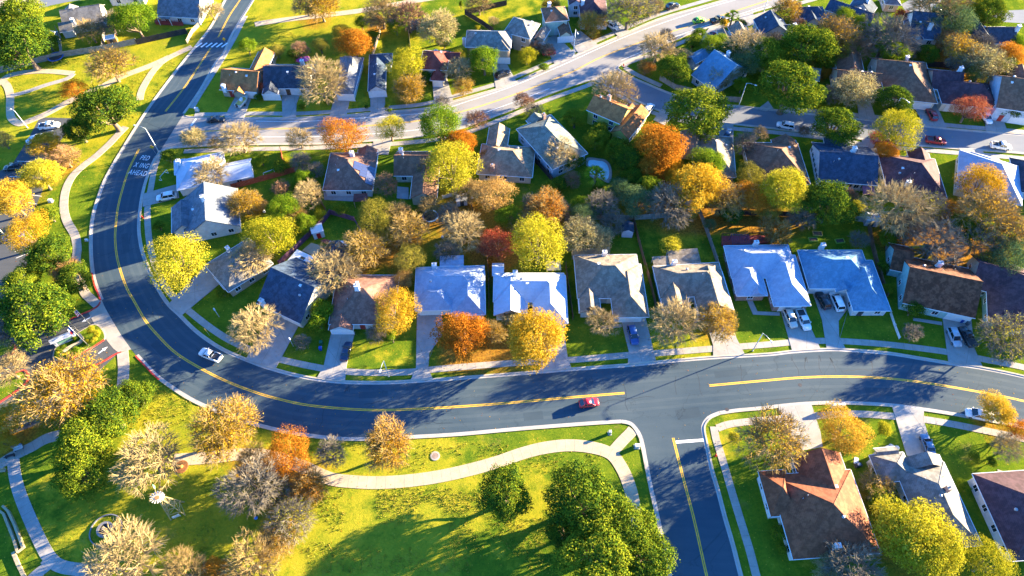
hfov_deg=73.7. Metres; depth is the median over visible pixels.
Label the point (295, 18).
footpath
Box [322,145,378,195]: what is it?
house
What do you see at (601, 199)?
bare tree
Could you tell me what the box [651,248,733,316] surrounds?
house
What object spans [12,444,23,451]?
park bench
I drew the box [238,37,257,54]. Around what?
green tree
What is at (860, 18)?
green tree
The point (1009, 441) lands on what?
bare tree
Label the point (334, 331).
garage door
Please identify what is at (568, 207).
bare tree
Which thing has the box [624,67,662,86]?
sidewalk
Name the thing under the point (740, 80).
green tree
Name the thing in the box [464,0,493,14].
bare tree
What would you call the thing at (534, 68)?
sidewalk
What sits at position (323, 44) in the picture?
olive tree
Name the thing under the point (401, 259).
olive tree
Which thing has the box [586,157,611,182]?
swimming pool
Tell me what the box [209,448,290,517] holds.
bare tree
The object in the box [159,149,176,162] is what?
green shrub
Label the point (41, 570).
footpath
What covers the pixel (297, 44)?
bare tree
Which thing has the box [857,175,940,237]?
bare tree
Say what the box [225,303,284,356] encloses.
bare tree
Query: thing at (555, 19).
house
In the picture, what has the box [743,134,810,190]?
house
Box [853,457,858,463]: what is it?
garden cart
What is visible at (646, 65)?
thinning tree
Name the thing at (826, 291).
garage door
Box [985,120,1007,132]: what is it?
driveway
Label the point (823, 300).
sport utility car
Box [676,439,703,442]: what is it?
road marking
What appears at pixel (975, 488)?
window
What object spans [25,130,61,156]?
golden tree
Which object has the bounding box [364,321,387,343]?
bare tree
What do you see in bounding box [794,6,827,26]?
house
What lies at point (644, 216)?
board fence
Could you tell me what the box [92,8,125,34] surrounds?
bare tree
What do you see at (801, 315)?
pickup truck
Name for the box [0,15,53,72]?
oak tree
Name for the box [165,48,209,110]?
road marking
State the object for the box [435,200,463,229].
bare tree
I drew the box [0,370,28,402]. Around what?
red kerb
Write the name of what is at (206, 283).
driveway
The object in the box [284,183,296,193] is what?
green shrub
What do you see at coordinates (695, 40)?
green shrub
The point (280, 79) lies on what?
house
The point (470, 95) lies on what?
kerb
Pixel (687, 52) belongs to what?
pale tree
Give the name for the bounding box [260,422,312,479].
orange tree
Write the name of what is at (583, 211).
grey green tree
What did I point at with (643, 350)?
driveway
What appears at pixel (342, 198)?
garden deck
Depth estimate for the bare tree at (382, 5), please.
207.18 m
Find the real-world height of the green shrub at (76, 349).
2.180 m
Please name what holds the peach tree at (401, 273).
on the ground at (424, 532)
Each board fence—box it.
[0,45,102,72]
[55,27,61,51]
[100,31,105,45]
[101,38,136,49]
[135,28,187,44]
[185,22,199,43]
[230,167,295,187]
[277,210,330,263]
[329,209,361,231]
[372,29,380,53]
[442,192,455,198]
[464,0,506,12]
[465,11,492,30]
[486,252,489,298]
[534,158,552,181]
[565,215,632,219]
[565,261,573,317]
[633,217,656,305]
[634,208,700,219]
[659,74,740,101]
[699,210,718,261]
[715,209,815,216]
[786,242,807,288]
[849,216,864,221]
[867,221,888,296]
[890,311,900,338]
[909,60,954,68]
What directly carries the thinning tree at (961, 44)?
on the ground at (424, 532)
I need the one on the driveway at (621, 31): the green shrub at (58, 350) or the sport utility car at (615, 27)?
the sport utility car at (615, 27)
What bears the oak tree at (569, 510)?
on the ground at (424, 532)
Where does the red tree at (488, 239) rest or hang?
on the ground at (424, 532)
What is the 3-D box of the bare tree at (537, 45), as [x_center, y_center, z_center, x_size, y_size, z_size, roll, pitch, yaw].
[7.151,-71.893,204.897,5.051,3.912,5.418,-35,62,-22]
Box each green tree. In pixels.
[106,1,157,37]
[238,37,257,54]
[254,153,267,165]
[263,189,300,218]
[291,169,314,186]
[292,213,316,234]
[353,15,367,29]
[386,15,406,34]
[416,101,463,146]
[434,36,450,48]
[465,45,499,74]
[493,205,523,228]
[538,63,548,70]
[568,203,598,222]
[570,194,594,215]
[605,176,635,200]
[616,184,656,219]
[685,147,726,173]
[690,27,706,36]
[701,35,723,52]
[702,218,716,229]
[712,32,729,44]
[730,51,763,75]
[732,76,751,92]
[833,6,855,22]
[850,13,869,30]
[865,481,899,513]
[874,38,912,60]
[924,3,981,35]
[944,17,975,35]
[987,235,1023,275]
[1011,32,1023,48]
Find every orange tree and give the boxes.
[56,78,88,99]
[200,555,229,575]
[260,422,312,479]
[314,115,370,152]
[331,27,374,56]
[428,310,491,365]
[441,129,477,156]
[630,121,691,170]
[634,152,669,178]
[734,180,776,213]
[815,398,876,457]
[820,66,831,78]
[872,142,899,157]
[941,200,969,218]
[992,41,1023,64]
[1003,419,1023,440]
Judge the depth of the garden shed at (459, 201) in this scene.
170.67 m
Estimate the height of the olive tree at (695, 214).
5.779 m
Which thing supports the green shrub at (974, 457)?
on the ground at (424, 532)
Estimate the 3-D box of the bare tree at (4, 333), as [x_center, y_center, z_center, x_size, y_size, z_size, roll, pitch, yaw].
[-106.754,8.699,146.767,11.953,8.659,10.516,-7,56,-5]
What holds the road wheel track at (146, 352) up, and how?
on the road
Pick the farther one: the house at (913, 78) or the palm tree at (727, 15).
the palm tree at (727, 15)
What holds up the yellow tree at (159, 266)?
on the ground at (424, 532)
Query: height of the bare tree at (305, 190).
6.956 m
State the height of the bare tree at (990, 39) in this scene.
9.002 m
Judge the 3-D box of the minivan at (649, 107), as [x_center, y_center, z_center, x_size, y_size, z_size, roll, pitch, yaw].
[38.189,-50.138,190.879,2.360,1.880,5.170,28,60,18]
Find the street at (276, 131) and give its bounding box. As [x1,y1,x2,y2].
[161,0,778,149]
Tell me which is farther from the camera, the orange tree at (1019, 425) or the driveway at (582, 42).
the driveway at (582, 42)
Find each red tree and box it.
[478,226,517,258]
[868,131,891,144]
[891,8,908,26]
[949,93,992,122]
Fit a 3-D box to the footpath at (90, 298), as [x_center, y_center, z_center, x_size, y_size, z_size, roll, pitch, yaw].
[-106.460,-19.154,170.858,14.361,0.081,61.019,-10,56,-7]
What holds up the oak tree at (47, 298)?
on the ground at (424, 532)
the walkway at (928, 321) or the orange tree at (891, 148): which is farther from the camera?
the orange tree at (891, 148)
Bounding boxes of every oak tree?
[0,0,45,30]
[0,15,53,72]
[0,280,78,354]
[1,262,42,299]
[19,232,72,274]
[42,29,60,50]
[45,410,117,479]
[45,446,109,502]
[53,259,94,295]
[59,116,92,143]
[65,82,141,135]
[74,383,140,439]
[112,378,157,413]
[415,71,432,84]
[475,460,533,525]
[541,457,622,539]
[545,516,572,556]
[550,499,634,575]
[562,108,586,127]
[563,152,587,169]
[582,129,609,151]
[585,120,610,139]
[588,486,658,553]
[604,136,630,158]
[610,142,650,172]
[614,525,680,575]
[615,165,643,186]
[633,173,663,198]
[656,51,691,83]
[663,82,734,142]
[719,204,744,224]
[748,35,790,71]
[751,57,830,115]
[764,51,797,74]
[780,20,843,63]
[799,179,859,225]
[809,105,864,145]
[813,52,837,69]
[859,24,884,41]
[870,84,914,115]
[877,228,899,246]
[915,43,939,62]
[946,211,985,244]
[967,0,1013,26]
[986,58,1019,75]
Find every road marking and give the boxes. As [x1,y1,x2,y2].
[114,149,624,410]
[128,170,146,175]
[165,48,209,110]
[185,0,769,132]
[194,89,546,139]
[196,43,227,46]
[218,1,239,35]
[267,0,733,121]
[623,6,762,59]
[672,438,707,575]
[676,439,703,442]
[709,375,1023,401]
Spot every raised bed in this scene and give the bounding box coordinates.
[808,237,818,241]
[812,231,822,235]
[834,238,844,243]
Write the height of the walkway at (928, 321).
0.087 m
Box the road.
[93,0,1023,575]
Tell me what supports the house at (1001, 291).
on the ground at (424, 532)
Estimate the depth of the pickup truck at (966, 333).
148.64 m
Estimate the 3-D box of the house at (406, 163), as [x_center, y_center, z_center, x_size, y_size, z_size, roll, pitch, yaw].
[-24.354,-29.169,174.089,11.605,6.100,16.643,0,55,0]
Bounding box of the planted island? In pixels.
[0,338,26,399]
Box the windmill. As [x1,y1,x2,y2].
[149,484,185,519]
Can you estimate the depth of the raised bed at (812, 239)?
165.46 m
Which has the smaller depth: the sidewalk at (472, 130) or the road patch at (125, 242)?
the road patch at (125, 242)
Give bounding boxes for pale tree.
[178,126,205,148]
[417,6,459,45]
[499,310,523,325]
[560,212,600,253]
[585,223,613,252]
[674,48,693,62]
[707,62,742,83]
[809,550,851,575]
[827,69,880,108]
[962,42,1017,82]
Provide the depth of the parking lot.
152.44 m
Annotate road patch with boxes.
[121,233,129,252]
[151,341,169,357]
[359,391,387,397]
[523,411,543,420]
[642,364,679,371]
[675,407,700,419]
[714,369,747,377]
[864,387,895,396]
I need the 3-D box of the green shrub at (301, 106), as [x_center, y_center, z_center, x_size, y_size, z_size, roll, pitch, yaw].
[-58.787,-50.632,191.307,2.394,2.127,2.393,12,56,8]
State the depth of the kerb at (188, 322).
146.88 m
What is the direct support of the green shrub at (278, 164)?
on the ground at (424, 532)
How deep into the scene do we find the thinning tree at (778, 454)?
129.13 m
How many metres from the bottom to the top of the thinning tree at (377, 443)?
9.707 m
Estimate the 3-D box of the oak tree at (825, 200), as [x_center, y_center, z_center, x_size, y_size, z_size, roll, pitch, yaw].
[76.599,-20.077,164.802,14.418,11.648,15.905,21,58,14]
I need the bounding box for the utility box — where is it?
[634,443,639,448]
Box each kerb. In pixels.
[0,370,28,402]
[56,339,103,361]
[63,302,100,322]
[89,0,224,272]
[91,273,100,299]
[95,351,121,364]
[135,356,158,379]
[139,158,1023,381]
[156,80,589,157]
[159,379,620,440]
[184,0,253,113]
[186,0,722,117]
[603,84,1023,153]
[621,422,639,437]
[623,0,796,63]
[631,76,1023,134]
[639,438,668,575]
[704,413,720,433]
[705,434,742,575]
[720,403,1023,428]
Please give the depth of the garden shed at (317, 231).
164.35 m
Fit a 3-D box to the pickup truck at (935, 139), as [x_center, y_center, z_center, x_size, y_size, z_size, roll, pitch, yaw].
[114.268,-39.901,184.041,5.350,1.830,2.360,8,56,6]
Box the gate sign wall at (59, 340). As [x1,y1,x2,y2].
[49,330,76,346]
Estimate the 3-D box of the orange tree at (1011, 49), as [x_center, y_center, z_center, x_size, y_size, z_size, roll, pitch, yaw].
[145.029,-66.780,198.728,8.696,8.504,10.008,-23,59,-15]
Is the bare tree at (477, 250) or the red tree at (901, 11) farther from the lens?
the red tree at (901, 11)
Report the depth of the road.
143.12 m
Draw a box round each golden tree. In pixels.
[0,178,34,218]
[0,209,52,256]
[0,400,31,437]
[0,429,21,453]
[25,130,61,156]
[331,24,351,37]
[373,285,422,336]
[504,301,567,375]
[663,157,685,184]
[667,161,730,215]
[952,162,1008,202]
[976,388,1017,430]
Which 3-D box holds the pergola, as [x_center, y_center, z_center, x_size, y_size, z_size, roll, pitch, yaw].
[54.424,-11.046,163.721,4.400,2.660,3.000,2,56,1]
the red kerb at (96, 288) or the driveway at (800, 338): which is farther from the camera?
the red kerb at (96, 288)
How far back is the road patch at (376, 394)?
142.46 m
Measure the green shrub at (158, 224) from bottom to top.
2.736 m
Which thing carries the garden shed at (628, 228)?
on the ground at (424, 532)
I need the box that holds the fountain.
[89,514,122,546]
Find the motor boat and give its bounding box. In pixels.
[234,94,247,107]
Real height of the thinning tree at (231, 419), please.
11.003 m
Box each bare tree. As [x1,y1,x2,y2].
[0,306,40,348]
[0,348,29,387]
[73,17,107,42]
[78,514,171,575]
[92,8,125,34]
[108,421,186,499]
[160,542,206,575]
[190,155,230,185]
[198,2,224,20]
[207,135,221,150]
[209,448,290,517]
[216,120,266,157]
[219,526,280,575]
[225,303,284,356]
[226,235,272,277]
[232,441,267,477]
[269,178,291,196]
[285,126,315,148]
[289,150,310,170]
[290,0,308,15]
[290,40,312,58]
[291,53,350,105]
[292,177,323,209]
[292,334,311,350]
[304,248,362,296]
[306,160,325,177]
[313,433,348,469]
[317,240,342,256]
[337,255,363,275]
[360,0,403,28]
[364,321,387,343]
[370,171,398,196]
[381,199,411,226]
[384,0,429,33]
[416,194,442,219]
[433,95,449,107]
[433,241,460,261]
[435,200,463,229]
[439,56,474,81]
[440,209,486,253]
[451,177,481,203]
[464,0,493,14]
[464,110,490,128]
[475,238,501,256]
[488,16,499,25]
[513,92,529,107]
[520,96,535,104]
[520,191,537,211]
[522,102,543,116]
[528,41,542,53]
[541,43,556,56]
[542,133,580,172]
[547,196,573,222]
[561,170,580,188]
[585,188,620,218]
[585,305,623,337]
[589,68,640,104]
[599,210,627,235]
[637,31,678,62]
[638,181,692,231]
[639,0,664,16]
[644,294,705,346]
[659,28,674,42]
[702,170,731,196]
[718,81,728,89]
[722,24,770,67]
[731,129,759,155]
[754,124,768,140]
[766,31,784,46]
[784,204,820,231]
[788,17,806,27]
[798,125,810,135]
[819,538,887,575]
[820,84,841,104]
[845,187,860,201]
[846,35,878,62]
[846,229,870,247]
[857,11,924,58]
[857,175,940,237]
[889,210,924,244]
[894,39,921,60]
[902,323,924,342]
[905,0,976,31]
[906,215,969,270]
[943,51,981,78]
[963,29,1002,54]
[990,430,1023,465]
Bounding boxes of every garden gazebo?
[546,260,560,272]
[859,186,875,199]
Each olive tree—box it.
[270,43,284,57]
[308,37,328,52]
[355,197,396,233]
[367,223,395,246]
[390,242,426,271]
[584,27,599,38]
[676,202,698,219]
[734,158,766,188]
[755,198,783,224]
[828,40,854,59]
[963,64,988,82]
[973,248,1010,267]
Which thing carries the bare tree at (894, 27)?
on the ground at (424, 532)
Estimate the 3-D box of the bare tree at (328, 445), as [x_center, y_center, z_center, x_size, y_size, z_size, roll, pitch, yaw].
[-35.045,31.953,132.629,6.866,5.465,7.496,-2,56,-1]
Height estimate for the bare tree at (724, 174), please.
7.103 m
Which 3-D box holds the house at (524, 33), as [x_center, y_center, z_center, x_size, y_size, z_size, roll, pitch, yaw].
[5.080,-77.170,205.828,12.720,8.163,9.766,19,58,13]
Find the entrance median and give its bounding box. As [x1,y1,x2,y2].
[53,323,105,360]
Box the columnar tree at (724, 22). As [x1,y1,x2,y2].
[719,18,728,28]
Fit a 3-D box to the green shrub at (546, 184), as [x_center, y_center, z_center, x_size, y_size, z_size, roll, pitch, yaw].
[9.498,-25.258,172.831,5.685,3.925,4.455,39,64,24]
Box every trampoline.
[47,52,63,61]
[422,210,437,221]
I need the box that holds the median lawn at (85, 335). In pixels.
[54,325,103,359]
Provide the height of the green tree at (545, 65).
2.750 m
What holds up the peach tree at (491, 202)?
on the ground at (424, 532)
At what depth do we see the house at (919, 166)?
172.05 m
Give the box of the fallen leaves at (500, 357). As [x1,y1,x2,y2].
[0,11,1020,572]
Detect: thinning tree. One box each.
[4,345,110,430]
[42,142,82,170]
[45,256,77,282]
[83,45,138,85]
[185,391,263,472]
[224,188,264,219]
[256,474,297,512]
[257,519,297,559]
[261,494,318,547]
[285,202,307,223]
[289,463,330,504]
[300,0,341,22]
[338,228,389,269]
[362,413,414,472]
[367,14,383,28]
[383,210,431,247]
[391,72,426,103]
[415,154,439,177]
[451,75,473,94]
[483,318,508,342]
[506,209,537,238]
[523,185,567,225]
[540,0,562,7]
[577,9,608,34]
[599,0,658,32]
[637,59,656,74]
[695,301,738,343]
[705,181,746,222]
[733,402,815,473]
[756,214,794,245]
[771,0,802,20]
[810,10,863,51]
[859,462,901,502]
[901,188,952,228]
[932,26,959,53]
[941,29,985,66]
[950,182,1023,243]
[955,220,1006,259]
[970,310,1023,367]
[986,212,1023,260]
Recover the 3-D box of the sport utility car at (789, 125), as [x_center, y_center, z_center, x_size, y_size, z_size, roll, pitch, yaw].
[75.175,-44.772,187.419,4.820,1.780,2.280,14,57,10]
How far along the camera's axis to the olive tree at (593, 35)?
208.24 m
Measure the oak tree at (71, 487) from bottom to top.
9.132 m
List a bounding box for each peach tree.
[0,130,14,149]
[254,196,267,209]
[392,267,413,288]
[469,174,519,211]
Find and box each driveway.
[143,185,178,206]
[168,266,218,314]
[225,97,250,117]
[245,315,297,367]
[282,95,299,117]
[318,331,354,379]
[330,98,348,115]
[370,97,384,112]
[373,140,391,154]
[411,314,442,378]
[432,80,452,105]
[492,64,515,88]
[540,329,570,369]
[546,35,575,63]
[570,31,597,52]
[609,22,629,36]
[622,319,655,362]
[654,109,673,124]
[702,25,723,41]
[707,318,743,355]
[719,123,732,136]
[739,12,754,25]
[758,101,772,110]
[778,404,822,449]
[781,309,819,350]
[813,294,847,348]
[857,101,875,120]
[862,139,877,154]
[892,406,927,455]
[915,104,946,127]
[943,319,982,367]
[959,148,984,154]
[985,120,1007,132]
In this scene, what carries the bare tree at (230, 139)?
on the ground at (424, 532)
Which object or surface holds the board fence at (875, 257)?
on the ground at (424, 532)
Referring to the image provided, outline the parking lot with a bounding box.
[0,117,116,433]
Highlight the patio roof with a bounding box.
[288,250,312,260]
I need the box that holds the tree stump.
[174,460,188,473]
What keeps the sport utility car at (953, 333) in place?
on the driveway at (969, 357)
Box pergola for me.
[729,233,750,244]
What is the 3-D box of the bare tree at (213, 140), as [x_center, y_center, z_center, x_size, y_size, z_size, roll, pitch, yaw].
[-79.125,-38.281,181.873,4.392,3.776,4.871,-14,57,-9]
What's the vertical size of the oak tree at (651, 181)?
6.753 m
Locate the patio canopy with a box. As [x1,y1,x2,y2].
[353,193,368,207]
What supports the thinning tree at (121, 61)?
on the ground at (424, 532)
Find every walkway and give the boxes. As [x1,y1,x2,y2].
[747,300,779,315]
[913,318,941,324]
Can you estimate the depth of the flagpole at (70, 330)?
144.11 m
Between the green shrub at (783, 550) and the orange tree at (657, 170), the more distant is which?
the orange tree at (657, 170)
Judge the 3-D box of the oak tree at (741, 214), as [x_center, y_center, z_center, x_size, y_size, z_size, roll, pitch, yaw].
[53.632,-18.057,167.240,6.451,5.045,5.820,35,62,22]
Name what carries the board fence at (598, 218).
on the ground at (424, 532)
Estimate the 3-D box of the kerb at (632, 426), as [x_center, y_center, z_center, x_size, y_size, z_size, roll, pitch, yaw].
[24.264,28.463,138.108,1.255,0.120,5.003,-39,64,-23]
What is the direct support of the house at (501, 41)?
on the ground at (424, 532)
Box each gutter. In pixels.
[91,0,225,272]
[93,272,102,299]
[136,354,161,378]
[137,158,1023,384]
[155,79,589,156]
[160,378,620,438]
[183,0,252,112]
[185,0,725,118]
[604,84,1023,152]
[621,420,642,437]
[622,0,792,62]
[632,78,1023,135]
[641,438,671,575]
[701,411,719,434]
[702,435,740,575]
[719,401,1012,423]
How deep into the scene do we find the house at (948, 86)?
190.56 m
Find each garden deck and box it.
[155,16,183,25]
[303,243,321,256]
[324,192,353,200]
[397,186,407,198]
[572,245,609,259]
[721,232,768,245]
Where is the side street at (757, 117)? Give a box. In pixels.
[605,78,1023,151]
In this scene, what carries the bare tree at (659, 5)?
on the ground at (424, 532)
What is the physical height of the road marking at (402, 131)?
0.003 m
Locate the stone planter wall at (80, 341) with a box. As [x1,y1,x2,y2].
[61,333,83,353]
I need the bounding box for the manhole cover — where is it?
[430,451,439,460]
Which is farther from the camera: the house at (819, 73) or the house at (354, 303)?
the house at (819, 73)
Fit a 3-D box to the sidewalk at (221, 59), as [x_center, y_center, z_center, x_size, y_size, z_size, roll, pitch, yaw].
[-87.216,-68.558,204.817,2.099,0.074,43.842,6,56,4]
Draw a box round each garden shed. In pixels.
[104,34,117,43]
[310,223,324,239]
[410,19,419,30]
[456,193,466,205]
[621,220,633,237]
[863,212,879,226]
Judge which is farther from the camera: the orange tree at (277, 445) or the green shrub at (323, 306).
the green shrub at (323, 306)
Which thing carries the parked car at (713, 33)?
on the driveway at (715, 28)
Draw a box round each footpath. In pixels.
[0,69,74,84]
[0,79,107,125]
[0,350,128,467]
[7,457,107,575]
[10,73,74,96]
[28,564,49,575]
[60,126,127,307]
[104,55,170,85]
[136,45,192,99]
[173,439,641,527]
[254,0,430,26]
[609,427,636,453]
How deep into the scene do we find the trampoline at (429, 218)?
168.56 m
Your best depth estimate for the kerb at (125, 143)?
182.71 m
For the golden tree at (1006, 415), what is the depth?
135.15 m
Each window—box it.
[930,310,938,315]
[971,484,978,492]
[980,503,987,512]
[989,524,996,533]
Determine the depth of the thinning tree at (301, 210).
165.82 m
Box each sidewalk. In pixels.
[144,150,1023,375]
[184,82,594,152]
[190,16,246,107]
[194,0,711,115]
[596,84,1023,158]
[622,0,815,66]
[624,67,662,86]
[710,427,759,575]
[716,410,1023,441]
[784,107,1023,133]
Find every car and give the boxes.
[2,231,24,241]
[3,162,23,171]
[156,190,176,201]
[206,115,224,123]
[340,341,352,361]
[494,69,510,78]
[542,49,555,55]
[578,396,598,408]
[607,20,618,30]
[627,325,638,344]
[665,2,679,9]
[692,16,705,23]
[706,31,716,36]
[723,128,732,136]
[776,121,794,129]
[782,308,797,328]
[815,291,831,309]
[919,434,935,452]
[925,108,938,120]
[946,327,962,346]
[979,111,992,123]
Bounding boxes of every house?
[58,3,106,37]
[110,0,147,5]
[157,0,213,25]
[171,181,241,241]
[174,152,253,195]
[205,238,273,295]
[219,48,275,98]
[256,240,349,327]
[262,58,316,99]
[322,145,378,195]
[328,275,399,334]
[335,56,363,100]
[368,53,392,97]
[394,147,439,204]
[414,255,485,318]
[419,49,460,86]
[462,30,511,63]
[476,122,534,183]
[492,263,567,327]
[504,17,550,50]
[516,112,587,177]
[541,1,573,42]
[568,0,606,28]
[573,250,648,321]
[586,94,649,141]
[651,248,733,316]
[681,126,735,183]
[688,44,750,93]
[716,21,757,47]
[723,240,810,310]
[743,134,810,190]
[753,9,796,36]
[757,448,879,560]
[766,59,820,84]
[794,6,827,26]
[796,242,890,315]
[810,134,878,190]
[825,0,877,31]
[829,45,882,102]
[867,55,937,109]
[867,446,982,546]
[878,0,901,11]
[878,147,947,199]
[885,242,982,322]
[899,11,943,47]
[927,66,994,112]
[953,150,1021,209]
[955,16,1021,49]
[967,254,1023,337]
[967,470,1023,561]
[989,63,1023,124]
[1009,157,1023,199]
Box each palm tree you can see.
[584,164,606,187]
[724,10,740,25]
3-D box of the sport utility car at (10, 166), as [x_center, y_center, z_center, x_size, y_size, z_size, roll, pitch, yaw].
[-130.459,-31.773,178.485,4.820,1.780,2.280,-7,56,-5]
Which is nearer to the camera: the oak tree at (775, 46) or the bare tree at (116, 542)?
the bare tree at (116, 542)
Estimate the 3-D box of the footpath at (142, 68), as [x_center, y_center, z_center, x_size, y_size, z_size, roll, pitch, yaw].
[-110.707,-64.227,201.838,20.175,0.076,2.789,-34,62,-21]
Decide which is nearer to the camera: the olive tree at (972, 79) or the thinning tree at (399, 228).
the thinning tree at (399, 228)
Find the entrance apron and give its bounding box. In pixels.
[89,300,130,351]
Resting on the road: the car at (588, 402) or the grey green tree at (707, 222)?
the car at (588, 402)
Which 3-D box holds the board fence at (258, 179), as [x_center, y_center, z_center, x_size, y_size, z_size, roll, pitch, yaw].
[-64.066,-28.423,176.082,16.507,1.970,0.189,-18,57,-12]
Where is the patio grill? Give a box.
[854,462,862,467]
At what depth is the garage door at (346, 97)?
193.39 m
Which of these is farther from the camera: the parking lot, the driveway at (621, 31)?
the driveway at (621, 31)
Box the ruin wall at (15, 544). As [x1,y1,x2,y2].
[0,505,26,575]
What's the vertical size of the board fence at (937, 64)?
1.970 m
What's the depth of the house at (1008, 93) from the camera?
185.84 m
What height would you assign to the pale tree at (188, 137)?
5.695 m
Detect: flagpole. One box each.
[68,325,87,344]
[74,308,90,324]
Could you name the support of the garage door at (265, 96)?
in the house at (280, 79)
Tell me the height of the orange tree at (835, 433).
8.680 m
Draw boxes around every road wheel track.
[96,0,1023,429]
[131,1,1023,393]
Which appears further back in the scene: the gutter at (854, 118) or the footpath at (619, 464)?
the gutter at (854, 118)
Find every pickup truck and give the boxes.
[37,120,59,130]
[198,347,222,362]
[709,15,724,23]
[795,308,811,330]
[925,135,946,145]
[957,326,977,347]
[989,141,1011,150]
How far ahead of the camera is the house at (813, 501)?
124.39 m
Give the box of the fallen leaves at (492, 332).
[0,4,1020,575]
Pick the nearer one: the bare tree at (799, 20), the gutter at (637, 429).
the gutter at (637, 429)
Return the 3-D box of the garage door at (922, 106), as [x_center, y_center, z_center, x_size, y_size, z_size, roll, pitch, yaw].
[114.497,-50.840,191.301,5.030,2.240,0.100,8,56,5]
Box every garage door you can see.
[245,92,256,98]
[262,94,280,99]
[282,316,300,326]
[330,329,354,334]
[336,94,354,100]
[368,91,386,97]
[419,311,442,314]
[433,81,442,86]
[496,57,509,63]
[557,36,573,42]
[618,318,641,321]
[777,307,800,310]
[813,289,834,293]
[910,102,931,109]
[943,313,971,322]
[1007,116,1023,124]
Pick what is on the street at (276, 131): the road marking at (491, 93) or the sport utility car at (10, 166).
the road marking at (491, 93)
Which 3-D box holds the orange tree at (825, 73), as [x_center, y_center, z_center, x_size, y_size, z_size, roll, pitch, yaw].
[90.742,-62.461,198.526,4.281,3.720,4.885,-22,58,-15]
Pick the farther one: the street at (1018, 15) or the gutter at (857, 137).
the street at (1018, 15)
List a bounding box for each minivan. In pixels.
[645,103,654,115]
[829,292,845,311]
[965,407,994,422]
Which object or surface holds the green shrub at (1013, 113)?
on the ground at (424, 532)
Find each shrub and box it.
[38,204,60,221]
[55,348,62,355]
[71,346,80,354]
[87,325,95,333]
[90,336,97,342]
[92,330,100,337]
[152,219,165,232]
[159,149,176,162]
[214,286,228,298]
[253,93,262,101]
[258,81,264,92]
[270,157,289,174]
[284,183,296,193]
[286,48,300,62]
[297,104,304,109]
[307,310,328,333]
[309,298,334,322]
[313,207,326,220]
[324,97,333,104]
[332,201,347,215]
[367,30,380,40]
[386,328,395,342]
[405,205,421,219]
[540,179,559,192]
[550,175,566,190]
[589,183,604,193]
[643,262,652,270]
[659,235,682,254]
[683,34,703,49]
[714,38,743,57]
[728,430,740,445]
[733,18,747,25]
[768,522,785,540]
[775,541,787,554]
[814,98,830,107]
[852,200,866,213]
[875,260,889,272]
[877,420,893,437]
[883,282,895,294]
[901,300,927,317]
[955,477,968,487]
[961,485,971,493]
[968,450,980,464]
[986,456,996,467]
[999,111,1021,117]
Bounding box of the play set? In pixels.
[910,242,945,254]
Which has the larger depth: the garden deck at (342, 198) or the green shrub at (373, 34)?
the green shrub at (373, 34)
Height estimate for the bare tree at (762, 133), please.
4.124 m
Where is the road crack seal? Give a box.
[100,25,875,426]
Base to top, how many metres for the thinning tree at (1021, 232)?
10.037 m
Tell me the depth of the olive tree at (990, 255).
155.94 m
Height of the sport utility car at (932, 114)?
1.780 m
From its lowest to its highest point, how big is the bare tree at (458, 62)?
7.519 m
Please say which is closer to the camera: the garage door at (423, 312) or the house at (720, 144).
the garage door at (423, 312)
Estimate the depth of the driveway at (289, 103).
193.03 m
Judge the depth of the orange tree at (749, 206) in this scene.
164.73 m
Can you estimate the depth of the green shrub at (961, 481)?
130.35 m
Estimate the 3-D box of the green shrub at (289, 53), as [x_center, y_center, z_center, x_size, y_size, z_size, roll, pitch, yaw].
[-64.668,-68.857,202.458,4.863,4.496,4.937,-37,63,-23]
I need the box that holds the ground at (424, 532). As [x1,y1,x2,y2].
[0,0,1023,575]
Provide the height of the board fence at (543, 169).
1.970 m
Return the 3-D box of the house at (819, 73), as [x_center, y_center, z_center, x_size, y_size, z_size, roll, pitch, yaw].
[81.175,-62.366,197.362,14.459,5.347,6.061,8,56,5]
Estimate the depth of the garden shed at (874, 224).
167.18 m
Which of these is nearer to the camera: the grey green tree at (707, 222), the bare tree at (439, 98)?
the grey green tree at (707, 222)
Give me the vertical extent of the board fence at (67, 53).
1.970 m
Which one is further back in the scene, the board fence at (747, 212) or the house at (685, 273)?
the board fence at (747, 212)
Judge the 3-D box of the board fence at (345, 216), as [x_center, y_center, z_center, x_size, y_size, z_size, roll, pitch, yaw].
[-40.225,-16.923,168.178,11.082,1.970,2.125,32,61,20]
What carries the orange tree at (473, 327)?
on the ground at (424, 532)
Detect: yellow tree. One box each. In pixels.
[15,157,66,191]
[140,230,210,297]
[235,216,296,255]
[372,113,405,141]
[383,44,426,78]
[423,137,484,193]
[451,45,469,61]
[506,212,567,271]
[516,47,537,64]
[755,165,808,212]
[867,108,924,150]
[869,492,958,575]
[899,519,970,575]
[960,0,986,12]
[963,532,1020,575]
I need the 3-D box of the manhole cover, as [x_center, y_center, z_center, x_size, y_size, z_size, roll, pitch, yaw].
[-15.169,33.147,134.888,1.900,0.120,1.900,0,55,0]
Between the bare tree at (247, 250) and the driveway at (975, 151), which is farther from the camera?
the driveway at (975, 151)
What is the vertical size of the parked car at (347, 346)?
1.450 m
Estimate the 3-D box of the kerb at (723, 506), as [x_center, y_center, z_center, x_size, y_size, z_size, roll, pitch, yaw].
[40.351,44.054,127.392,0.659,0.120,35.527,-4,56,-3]
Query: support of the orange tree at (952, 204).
on the ground at (424, 532)

